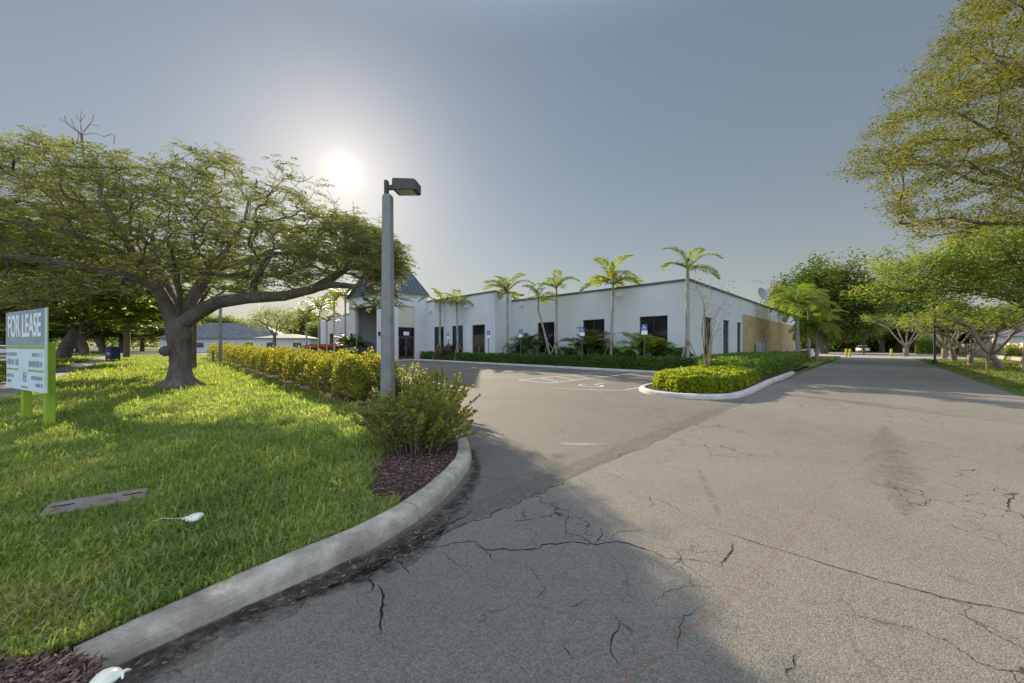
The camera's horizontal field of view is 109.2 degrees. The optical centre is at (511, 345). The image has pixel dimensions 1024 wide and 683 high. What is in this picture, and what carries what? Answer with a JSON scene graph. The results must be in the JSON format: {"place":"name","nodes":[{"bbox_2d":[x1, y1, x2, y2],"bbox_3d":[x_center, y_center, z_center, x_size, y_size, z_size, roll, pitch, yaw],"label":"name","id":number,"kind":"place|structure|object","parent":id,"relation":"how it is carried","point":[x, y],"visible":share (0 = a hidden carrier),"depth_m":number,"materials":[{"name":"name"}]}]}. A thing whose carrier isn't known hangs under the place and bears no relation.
{"place":"outdoors","nodes":[
{"label":"outdoors","id":0,"kind":"place"},
{"bbox_2d":[0,353,122,397],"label":"sidewalk","id":1,"kind":"structure","parent":0,"point":[7,391],"depth_m":20.05,"materials":[{"name":"concrete"}]},
{"bbox_2d":[0,352,457,659],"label":"lawn","id":2,"kind":"structure","parent":0,"point":[153,354],"depth_m":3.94,"materials":[{"name":"plant"}]},
{"bbox_2d":[6,307,55,426],"bbox_3d":[-8.696,0.390,6.577,2.209,2.040,0.166,0,0,26],"label":"for lease sign","id":3,"kind":"object","parent":2,"relation":"on","point":[30,357],"visible":1,"depth_m":6.32,"materials":[{"name":"green paint"}]},
{"bbox_2d":[4,656,101,682],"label":"mulch corner","id":4,"kind":"object","parent":2,"relation":"on","point":[60,667],"visible":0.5,"depth_m":1.56,"materials":[{"name":"soil"}]},
{"bbox_2d":[0,644,111,682],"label":"mulch","id":5,"kind":"object","parent":4,"relation":"on","point":[27,673],"visible":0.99,"depth_m":1.55,"materials":[{"name":"brown wood"}]},
{"bbox_2d":[89,667,130,682],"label":"deflated balloon","id":6,"kind":"object","parent":5,"relation":"on","point":[110,675],"visible":1,"depth_m":1.48,"materials":[{"name":"white rubber"}]},
{"bbox_2d":[0,308,163,358],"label":"street tree","id":7,"kind":"object","parent":2,"relation":"on","point":[69,342],"visible":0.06,"depth_m":39.01,"materials":[{"name":"green plant"}]},
{"bbox_2d":[0,321,164,353],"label":"street tree","id":8,"kind":"object","parent":2,"relation":"on","point":[83,346],"visible":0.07,"depth_m":57.33,"materials":[{"name":"green plant"}]},
{"bbox_2d":[0,294,185,327],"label":"street tree","id":9,"kind":"object","parent":2,"relation":"on","point":[142,312],"visible":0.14,"depth_m":28.31,"materials":[{"name":"green plant"}]},
{"bbox_2d":[38,488,148,518],"bbox_3d":[-3.590,1.373,3.163,0.600,0.073,0.300,3,-2,-42],"label":"ground box cover","id":10,"kind":"object","parent":2,"relation":"on","point":[80,503],"visible":0.67,"depth_m":3.12,"materials":[{"name":"grey concrete"}]},
{"bbox_2d":[0,206,194,320],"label":"street tree","id":11,"kind":"object","parent":2,"relation":"on","point":[125,301],"visible":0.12,"depth_m":19.80,"materials":[{"name":"green plant"}]},
{"bbox_2d":[105,347,119,361],"bbox_3d":[-32.754,0.755,29.841,0.840,1.310,0.615,0,0,20],"label":"mailbox","id":12,"kind":"object","parent":2,"relation":"on","point":[111,353],"visible":0.85,"depth_m":29.67,"materials":[{"name":"blue metal"}]},
{"bbox_2d":[123,321,129,357],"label":"utility pole","id":13,"kind":"object","parent":2,"relation":"on","point":[126,341],"visible":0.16,"depth_m":41.15,"materials":[{"name":"brown wood"}]},
{"bbox_2d":[155,512,204,522],"bbox_3d":[-2.600,1.343,2.822,0.361,0.061,0.121,0,0,-7],"label":"deflated balloon","id":14,"kind":"object","parent":2,"relation":"on","point":[194,517],"visible":0.86,"depth_m":2.81,"materials":[{"name":"white rubber"}]},
{"bbox_2d":[121,248,268,368],"bbox_3d":[-17.978,-2.006,20.457,7.165,7.112,6.797,0,0,-40],"label":"slim tree","id":15,"kind":"object","parent":2,"relation":"on","point":[194,340],"visible":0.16,"depth_m":20.23,"materials":[{"name":"green plant"}]},
{"bbox_2d":[0,111,419,389],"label":"royal poinciana","id":16,"kind":"object","parent":2,"relation":"on","point":[361,254],"visible":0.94,"depth_m":10.78,"materials":[{"name":"green plant"}]},
{"bbox_2d":[218,308,222,361],"bbox_3d":[-23.683,-1.220,30.063,0.870,5.240,0.380,0,0,-40],"label":"lamp post","id":17,"kind":"object","parent":2,"relation":"on","point":[220,338],"visible":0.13,"depth_m":29.78,"materials":[{"name":"grey metal"}]},
{"bbox_2d":[205,341,402,400],"bbox_3d":[-18.001,0.445,24.754,2.191,1.923,43.641,0,0,-43],"label":"cocoplum hedge","id":18,"kind":"object","parent":2,"relation":"on","point":[344,370],"visible":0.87,"depth_m":10.94,"materials":[{"name":"green plant"}]},
{"bbox_2d":[234,366,456,500],"bbox_3d":[-8.790,1.394,14.475,2.674,0.001,27.201,0,0,-40],"label":"mulch bed","id":19,"kind":"object","parent":2,"relation":"on","point":[388,471],"visible":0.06,"depth_m":4.26,"materials":[{"name":"brown wood"}]},
{"bbox_2d":[348,388,426,427],"bbox_3d":[-1.983,1.068,6.065,1.299,0.676,1.157,0,0,0],"label":"cocoplum shrub","id":20,"kind":"object","parent":19,"relation":"on","point":[384,401],"visible":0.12,"depth_m":6.10,"materials":[{"name":"green plant"}]},
{"bbox_2d":[380,178,420,404],"bbox_3d":[-2.596,-1.220,8.468,0.870,5.240,0.380,0,0,6],"label":"lamp post","id":21,"kind":"object","parent":19,"relation":"on","point":[405,186],"visible":0.88,"depth_m":8.39,"materials":[{"name":"metal"}]},
{"bbox_2d":[373,359,429,399],"bbox_3d":[-2.870,0.870,9.421,1.697,1.071,1.203,0,0,0],"label":"cocoplum shrub","id":22,"kind":"object","parent":19,"relation":"on","point":[398,384],"visible":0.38,"depth_m":9.28,"materials":[{"name":"green plant"}]},
{"bbox_2d":[367,429,457,498],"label":"mulch","id":23,"kind":"object","parent":19,"relation":"on","point":[416,460],"visible":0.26,"depth_m":4.07,"materials":[{"name":"brown wood"}]},
{"bbox_2d":[351,379,476,454],"bbox_3d":[-1.275,0.933,4.949,1.655,0.947,1.421,0,0,0],"label":"cocoplum shrub","id":24,"kind":"object","parent":23,"relation":"on","point":[436,433],"visible":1,"depth_m":4.71,"materials":[{"name":"green plant"}]},
{"bbox_2d":[402,362,473,404],"bbox_3d":[-1.554,0.885,7.699,1.551,1.040,1.116,0,0,0],"label":"cocoplum shrub","id":25,"kind":"object","parent":19,"relation":"on","point":[428,380],"visible":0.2,"depth_m":7.59,"materials":[{"name":"green plant"}]},
{"bbox_2d":[398,369,480,423],"bbox_3d":[-1.248,0.896,6.051,1.261,1.020,1.171,0,0,-36],"label":"cocoplum shrub","id":26,"kind":"object","parent":19,"relation":"on","point":[438,377],"visible":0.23,"depth_m":6.04,"materials":[{"name":"green plant"}]},
{"bbox_2d":[256,334,317,352],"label":"garage","id":27,"kind":"structure","parent":0,"point":[295,340],"depth_m":70.94,"materials":[{"name":"white paint"}]},
{"bbox_2d":[0,0,1023,345],"label":"sky","id":28,"kind":"structure","parent":0,"point":[538,138],"materials":[{"name":"blue"}]},
{"bbox_2d":[56,346,1021,396],"bbox_3d":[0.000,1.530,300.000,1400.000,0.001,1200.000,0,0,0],"label":"ground","id":29,"kind":"structure","parent":0,"point":[797,371],"depth_m":77.33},
{"bbox_2d":[49,332,114,351],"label":"background tree","id":30,"kind":"object","parent":29,"relation":"on","point":[61,335],"visible":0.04,"depth_m":82.47,"materials":[{"name":"green plant"}]},
{"bbox_2d":[90,331,145,351],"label":"background tree","id":31,"kind":"object","parent":29,"relation":"on","point":[120,340],"visible":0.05,"depth_m":81.04,"materials":[{"name":"green plant"}]},
{"bbox_2d":[5,319,319,348],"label":"woods","id":32,"kind":"object","parent":29,"relation":"on","point":[114,344],"visible":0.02,"depth_m":130.85,"materials":[{"name":"green plant"}]},
{"bbox_2d":[130,319,204,343],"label":"background tree","id":33,"kind":"object","parent":29,"relation":"on","point":[153,334],"visible":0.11,"depth_m":76.88,"materials":[{"name":"green plant"}]},
{"bbox_2d":[209,312,247,322],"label":"background tree","id":34,"kind":"object","parent":29,"relation":"on","point":[228,319],"visible":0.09,"depth_m":115.92,"materials":[{"name":"green plant"}]},
{"bbox_2d":[275,306,323,336],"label":"background tree","id":35,"kind":"object","parent":29,"relation":"on","point":[302,327],"visible":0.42,"depth_m":101.44,"materials":[{"name":"green plant"}]},
{"bbox_2d":[305,316,322,342],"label":"background tree","id":36,"kind":"object","parent":29,"relation":"on","point":[312,326],"visible":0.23,"depth_m":85.44,"materials":[{"name":"green plant"}]},
{"bbox_2d":[38,352,781,669],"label":"parking lot","id":37,"kind":"structure","parent":29,"relation":"on","point":[520,449],"depth_m":6.26,"materials":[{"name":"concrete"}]},
{"bbox_2d":[49,328,135,351],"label":"street tree","id":38,"kind":"object","parent":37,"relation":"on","point":[99,343],"visible":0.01,"depth_m":77.60,"materials":[{"name":"green plant"}]},
{"bbox_2d":[156,323,283,351],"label":"bungalow","id":39,"kind":"object","parent":37,"relation":"on","point":[239,333],"visible":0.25,"depth_m":79.83,"materials":[{"name":"white paint"}]},
{"bbox_2d":[241,302,300,347],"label":"lot tree","id":40,"kind":"object","parent":37,"relation":"on","point":[278,317],"visible":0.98,"depth_m":51.31,"materials":[{"name":"green plant"}]},
{"bbox_2d":[73,353,471,668],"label":"kerb","id":41,"kind":"structure","parent":37,"relation":"on","point":[135,638],"depth_m":2.19,"materials":[{"name":"concrete"}]},
{"bbox_2d":[409,359,794,398],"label":"planting kerb","id":42,"kind":"structure","parent":37,"relation":"on","point":[732,395],"depth_m":12.68,"materials":[{"name":"paint"}]},
{"bbox_2d":[320,272,794,365],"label":"office building","id":43,"kind":"structure","parent":29,"relation":"on","point":[655,306],"depth_m":30.45,"materials":[{"name":"white paint"}]},
{"bbox_2d":[398,327,413,359],"bbox_3d":[-10.550,-0.198,36.289,0.160,3.196,1.792,0,0,45],"label":"door","id":44,"kind":"structure","parent":43,"relation":"in","point":[405,343],"depth_m":36.26,"materials":[{"name":"black glass"}]},
{"bbox_2d":[435,327,443,354],"bbox_3d":[-7.198,-0.395,36.395,1.682,2.882,0.090,0,0,45],"label":"window","id":45,"kind":"structure","parent":43,"relation":"in","point":[436,328],"depth_m":36.57,"materials":[{"name":"black glass"}]},
{"bbox_2d":[453,325,462,352],"bbox_3d":[-5.024,-0.395,34.220,0.090,2.882,1.692,0,0,-45],"label":"window","id":46,"kind":"structure","parent":43,"relation":"in","point":[460,328],"depth_m":34.11,"materials":[{"name":"black glass"}]},
{"bbox_2d":[473,325,484,353],"bbox_3d":[-2.874,-0.198,32.035,1.762,3.196,0.160,0,0,45],"label":"window","id":47,"kind":"structure","parent":43,"relation":"in","point":[478,330],"depth_m":32.05,"materials":[{"name":"black glass"}]},
{"bbox_2d":[538,322,553,355],"bbox_3d":[2.807,-0.395,29.218,1.742,2.882,0.090,0,0,45],"label":"window","id":48,"kind":"structure","parent":43,"relation":"in","point":[548,326],"depth_m":29.17,"materials":[{"name":"black glass"}]},
{"bbox_2d":[584,319,603,354],"bbox_3d":[5.918,-0.395,26.106,1.762,2.882,0.090,0,0,45],"label":"window","id":49,"kind":"structure","parent":43,"relation":"in","point":[598,324],"depth_m":26.06,"materials":[{"name":"black glass"}]},
{"bbox_2d":[640,315,667,360],"bbox_3d":[8.991,-0.395,23.034,1.792,2.882,0.090,0,0,45],"label":"window","id":50,"kind":"structure","parent":43,"relation":"in","point":[657,326],"depth_m":22.92,"materials":[{"name":"black glass"}]},
{"bbox_2d":[704,317,709,354],"bbox_3d":[12.802,-0.395,24.038,0.090,2.882,1.492,0,0,45],"label":"window","id":51,"kind":"structure","parent":43,"relation":"in","point":[707,323],"depth_m":24.25,"materials":[{"name":"black glass"}]},
{"bbox_2d":[723,320,727,353],"bbox_3d":[15.701,-0.395,26.937,0.090,2.882,1.492,0,0,45],"label":"window","id":52,"kind":"structure","parent":43,"relation":"in","point":[725,323],"depth_m":27.15,"materials":[{"name":"black glass"}]},
{"bbox_2d":[399,356,824,393],"bbox_3d":[-3.518,1.400,55.137,77.050,0.001,51.000,0,0,45],"label":"planting bed","id":53,"kind":"object","parent":29,"relation":"on","point":[761,379],"visible":0.12,"depth_m":15.83,"materials":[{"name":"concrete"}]},
{"bbox_2d":[284,302,328,348],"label":"tall palm","id":54,"kind":"object","parent":53,"relation":"on","point":[306,310],"visible":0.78,"depth_m":50.40,"materials":[{"name":"green plant"}]},
{"bbox_2d":[302,296,339,349],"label":"tall palm","id":55,"kind":"object","parent":53,"relation":"on","point":[318,306],"visible":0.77,"depth_m":46.50,"materials":[{"name":"green plant"}]},
{"bbox_2d":[301,343,348,351],"bbox_3d":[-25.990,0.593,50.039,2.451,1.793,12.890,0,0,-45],"label":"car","id":56,"kind":"object","parent":53,"relation":"on","point":[314,347],"visible":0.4,"depth_m":47.65,"materials":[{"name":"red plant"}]},
{"bbox_2d":[310,309,343,349],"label":"tall palm","id":57,"kind":"object","parent":53,"relation":"on","point":[325,317],"visible":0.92,"depth_m":44.53,"materials":[{"name":"green plant"}]},
{"bbox_2d":[315,288,348,350],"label":"tall palm","id":58,"kind":"object","parent":53,"relation":"on","point":[336,297],"visible":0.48,"depth_m":42.21,"materials":[{"name":"green plant"}]},
{"bbox_2d":[320,288,355,349],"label":"tall palm","id":59,"kind":"object","parent":53,"relation":"on","point":[345,293],"visible":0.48,"depth_m":39.69,"materials":[{"name":"green plant"}]},
{"bbox_2d":[333,334,374,352],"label":"pygmy palm","id":60,"kind":"object","parent":53,"relation":"on","point":[349,343],"visible":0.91,"depth_m":38.21,"materials":[{"name":"green plant"}]},
{"bbox_2d":[348,299,369,351],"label":"tall palm","id":61,"kind":"object","parent":53,"relation":"on","point":[357,308],"visible":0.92,"depth_m":37.79,"materials":[{"name":"green plant"}]},
{"bbox_2d":[419,288,455,359],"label":"young palm","id":62,"kind":"object","parent":53,"relation":"on","point":[438,292],"visible":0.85,"depth_m":35.09,"materials":[{"name":"green plant"}]},
{"bbox_2d":[440,289,473,360],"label":"young palm","id":63,"kind":"object","parent":53,"relation":"on","point":[457,303],"visible":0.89,"depth_m":33.04,"materials":[{"name":"green plant"}]},
{"bbox_2d":[482,271,534,360],"bbox_3d":[-0.508,-2.299,29.205,3.788,7.425,3.807,0,0,-38],"label":"young palm","id":64,"kind":"object","parent":53,"relation":"on","point":[506,288],"visible":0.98,"depth_m":28.86,"materials":[{"name":"green plant"}]},
{"bbox_2d":[504,333,549,360],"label":"pygmy palm","id":65,"kind":"object","parent":53,"relation":"on","point":[530,343],"visible":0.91,"depth_m":28.29,"materials":[{"name":"green plant"}]},
{"bbox_2d":[522,284,558,353],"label":"young palm","id":66,"kind":"object","parent":53,"relation":"on","point":[539,295],"visible":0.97,"depth_m":26.43,"materials":[{"name":"green plant"}]},
{"bbox_2d":[529,270,579,364],"bbox_3d":[3.023,-1.965,26.301,3.674,6.758,2.932,0,0,-37],"label":"young palm","id":67,"kind":"object","parent":53,"relation":"on","point":[559,280],"visible":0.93,"depth_m":26.25,"materials":[{"name":"green plant"}]},
{"bbox_2d":[420,350,691,370],"bbox_3d":[0.100,0.939,28.022,1.294,1.084,26.046,0,0,-45],"label":"front hedge","id":68,"kind":"object","parent":53,"relation":"on","point":[614,361],"visible":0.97,"depth_m":23.69,"materials":[{"name":"green plant"}]},
{"bbox_2d":[556,326,615,363],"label":"pygmy palm","id":69,"kind":"object","parent":53,"relation":"on","point":[591,340],"visible":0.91,"depth_m":24.38,"materials":[{"name":"green plant"}]},
{"bbox_2d":[579,254,642,366],"bbox_3d":[6.469,-2.112,23.637,3.792,7.051,3.708,0,0,38],"label":"young palm","id":70,"kind":"object","parent":53,"relation":"on","point":[612,275],"visible":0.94,"depth_m":23.30,"materials":[{"name":"green plant"}]},
{"bbox_2d":[607,346,636,365],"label":"wall foot shrub","id":71,"kind":"object","parent":53,"relation":"on","point":[632,352],"visible":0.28,"depth_m":23.17,"materials":[{"name":"green plant"}]},
{"bbox_2d":[615,331,677,364],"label":"pygmy palm","id":72,"kind":"object","parent":53,"relation":"on","point":[651,344],"visible":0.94,"depth_m":21.21,"materials":[{"name":"green plant"}]},
{"bbox_2d":[656,346,694,367],"bbox_3d":[9.478,0.750,21.227,2.192,1.493,1.984,0,0,0],"label":"wall foot shrub","id":73,"kind":"object","parent":53,"relation":"on","point":[678,352],"visible":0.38,"depth_m":20.87,"materials":[{"name":"green plant"}]},
{"bbox_2d":[658,246,722,366],"bbox_3d":[9.787,-2.023,20.057,3.336,6.872,2.461,0,0,17],"label":"young palm","id":74,"kind":"object","parent":53,"relation":"on","point":[686,349],"visible":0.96,"depth_m":19.84,"materials":[{"name":"green plant"}]},
{"bbox_2d":[652,364,760,393],"bbox_3d":[6.867,1.090,12.921,2.617,0.757,5.946,0,0,43],"label":"gold shrub bed","id":75,"kind":"object","parent":53,"relation":"on","point":[710,379],"visible":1,"depth_m":11.23,"materials":[{"name":"green plant"}]},
{"bbox_2d":[676,274,738,367],"bbox_3d":[7.209,-0.593,13.509,1.992,4.086,2.106,0,0,0],"label":"bare young tree","id":76,"kind":"object","parent":53,"relation":"on","point":[710,340],"visible":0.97,"depth_m":13.37,"materials":[{"name":"brown plant"}]},
{"bbox_2d":[692,350,809,377],"bbox_3d":[16.447,0.931,23.907,3.847,1.091,23.188,0,0,45],"label":"green shrub bed","id":77,"kind":"object","parent":53,"relation":"on","point":[765,364],"visible":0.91,"depth_m":17.88,"materials":[{"name":"green plant"}]},
{"bbox_2d":[747,303,781,351],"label":"bare young tree","id":78,"kind":"object","parent":53,"relation":"on","point":[764,330],"visible":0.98,"depth_m":24.48,"materials":[{"name":"brown plant"}]},
{"bbox_2d":[764,285,829,351],"bbox_3d":[25.180,-2.067,32.002,4.646,6.935,4.629,0,0,0],"label":"drooping palm","id":79,"kind":"object","parent":53,"relation":"on","point":[803,303],"visible":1,"depth_m":31.74,"materials":[{"name":"green plant"}]},
{"bbox_2d":[767,283,831,337],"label":"drooping palm","id":80,"kind":"object","parent":53,"relation":"on","point":[773,300],"visible":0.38,"depth_m":34.32,"materials":[{"name":"green plant"}]},
{"bbox_2d":[781,286,841,357],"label":"drooping palm","id":81,"kind":"object","parent":53,"relation":"on","point":[809,310],"visible":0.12,"depth_m":39.57,"materials":[{"name":"green plant"}]},
{"bbox_2d":[788,308,849,359],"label":"drooping palm","id":82,"kind":"object","parent":53,"relation":"on","point":[828,327],"visible":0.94,"depth_m":33.75,"materials":[{"name":"green plant"}]},
{"bbox_2d":[805,357,840,367],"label":"verge by office","id":83,"kind":"object","parent":29,"relation":"on","point":[820,363],"visible":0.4,"depth_m":28.18,"materials":[{"name":"green plant"}]},
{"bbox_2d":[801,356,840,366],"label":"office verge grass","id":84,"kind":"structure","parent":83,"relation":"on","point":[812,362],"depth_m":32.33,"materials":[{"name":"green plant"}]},
{"bbox_2d":[800,330,972,351],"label":"roadside thicket","id":85,"kind":"object","parent":29,"relation":"on","point":[842,346],"visible":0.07,"depth_m":86.38,"materials":[{"name":"green plant"}]},
{"bbox_2d":[844,302,932,351],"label":"ficus tree","id":86,"kind":"object","parent":29,"relation":"on","point":[881,341],"visible":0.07,"depth_m":75.57,"materials":[{"name":"green plant"}]},
{"bbox_2d":[867,286,961,351],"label":"ficus tree","id":87,"kind":"object","parent":29,"relation":"on","point":[898,346],"visible":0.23,"depth_m":75.57,"materials":[{"name":"green plant"}]},
{"bbox_2d":[920,298,988,343],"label":"ficus tree","id":88,"kind":"object","parent":29,"relation":"on","point":[964,335],"visible":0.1,"depth_m":81.18,"materials":[{"name":"green plant"}]},
{"bbox_2d":[914,353,1023,396],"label":"verge","id":89,"kind":"structure","parent":29,"relation":"on","point":[1016,392],"depth_m":19.91,"materials":[{"name":"green plant"}]},
{"bbox_2d":[824,213,1023,311],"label":"light green tree","id":90,"kind":"object","parent":89,"relation":"on","point":[942,265],"visible":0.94,"depth_m":26.56,"materials":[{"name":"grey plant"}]},
{"bbox_2d":[827,0,1023,244],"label":"olive tree","id":91,"kind":"object","parent":89,"relation":"on","point":[977,164],"visible":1,"depth_m":13.43,"materials":[{"name":"green plant"}]},
{"bbox_2d":[931,301,937,362],"bbox_3d":[34.277,-1.030,29.538,0.440,5.060,0.418,0,0,0],"label":"street light","id":92,"kind":"object","parent":89,"relation":"on","point":[934,359],"visible":0.67,"depth_m":29.49,"materials":[{"name":"black metal"}]},
{"bbox_2d":[914,332,957,354],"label":"verge shrubs","id":93,"kind":"object","parent":89,"relation":"on","point":[923,344],"visible":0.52,"depth_m":60.62,"materials":[{"name":"green plant"}]},
{"bbox_2d":[895,310,1020,360],"bbox_3d":[41.199,-0.959,33.994,6.860,5.115,7.428,0,0,0],"label":"frangipani tree","id":94,"kind":"object","parent":89,"relation":"on","point":[952,354],"visible":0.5,"depth_m":34.05,"materials":[{"name":"green plant"}]},
{"bbox_2d":[912,310,1023,364],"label":"frangipani tree","id":95,"kind":"object","parent":89,"relation":"on","point":[970,356],"visible":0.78,"depth_m":28.18,"materials":[{"name":"green plant"}]},
{"bbox_2d":[916,299,1023,368],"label":"frangipani tree","id":96,"kind":"object","parent":89,"relation":"on","point":[995,361],"visible":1,"depth_m":22.91,"materials":[{"name":"green plant"}]},
{"bbox_2d":[959,342,1023,356],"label":"boundary wall","id":97,"kind":"structure","parent":89,"relation":"on","point":[988,347],"depth_m":47.82,"materials":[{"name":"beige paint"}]},
{"bbox_2d":[1004,342,1020,359],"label":"bush","id":98,"kind":"object","parent":89,"relation":"on","point":[1012,349],"visible":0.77,"depth_m":37.30,"materials":[{"name":"green plant"}]},
{"bbox_2d":[963,300,1023,343],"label":"ficus tree","id":99,"kind":"object","parent":29,"relation":"on","point":[1002,310],"visible":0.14,"depth_m":73.17,"materials":[{"name":"green plant"}]},
{"bbox_2d":[977,325,1023,343],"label":"neighbour house","id":100,"kind":"structure","parent":29,"relation":"on","point":[1018,337],"depth_m":59.39,"materials":[{"name":"white paint"}]},
{"bbox_2d":[114,357,1023,682],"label":"road","id":101,"kind":"structure","parent":0,"point":[656,561],"depth_m":2.40,"materials":[{"name":"grey asphalt"}]},
{"bbox_2d":[125,507,454,675],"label":"kerb litter","id":102,"kind":"object","parent":101,"relation":"on","point":[164,662],"visible":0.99,"depth_m":2.23,"materials":[{"name":"brown plant"}]},
{"bbox_2d":[814,352,975,358],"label":"yard paving","id":103,"kind":"structure","parent":0,"point":[887,355],"depth_m":53.38,"materials":[{"name":"concrete"}]},
{"bbox_2d":[761,247,914,353],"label":"ficus tree","id":104,"kind":"object","parent":103,"relation":"on","point":[835,281],"visible":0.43,"depth_m":61.87,"materials":[{"name":"green plant"}]},
{"bbox_2d":[860,305,963,356],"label":"frangipani tree","id":105,"kind":"object","parent":103,"relation":"on","point":[906,345],"visible":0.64,"depth_m":48.88,"materials":[{"name":"green plant"}]},
{"bbox_2d":[892,313,1003,358],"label":"frangipani tree","id":106,"kind":"object","parent":103,"relation":"on","point":[944,352],"visible":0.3,"depth_m":41.07,"materials":[{"name":"green plant"}]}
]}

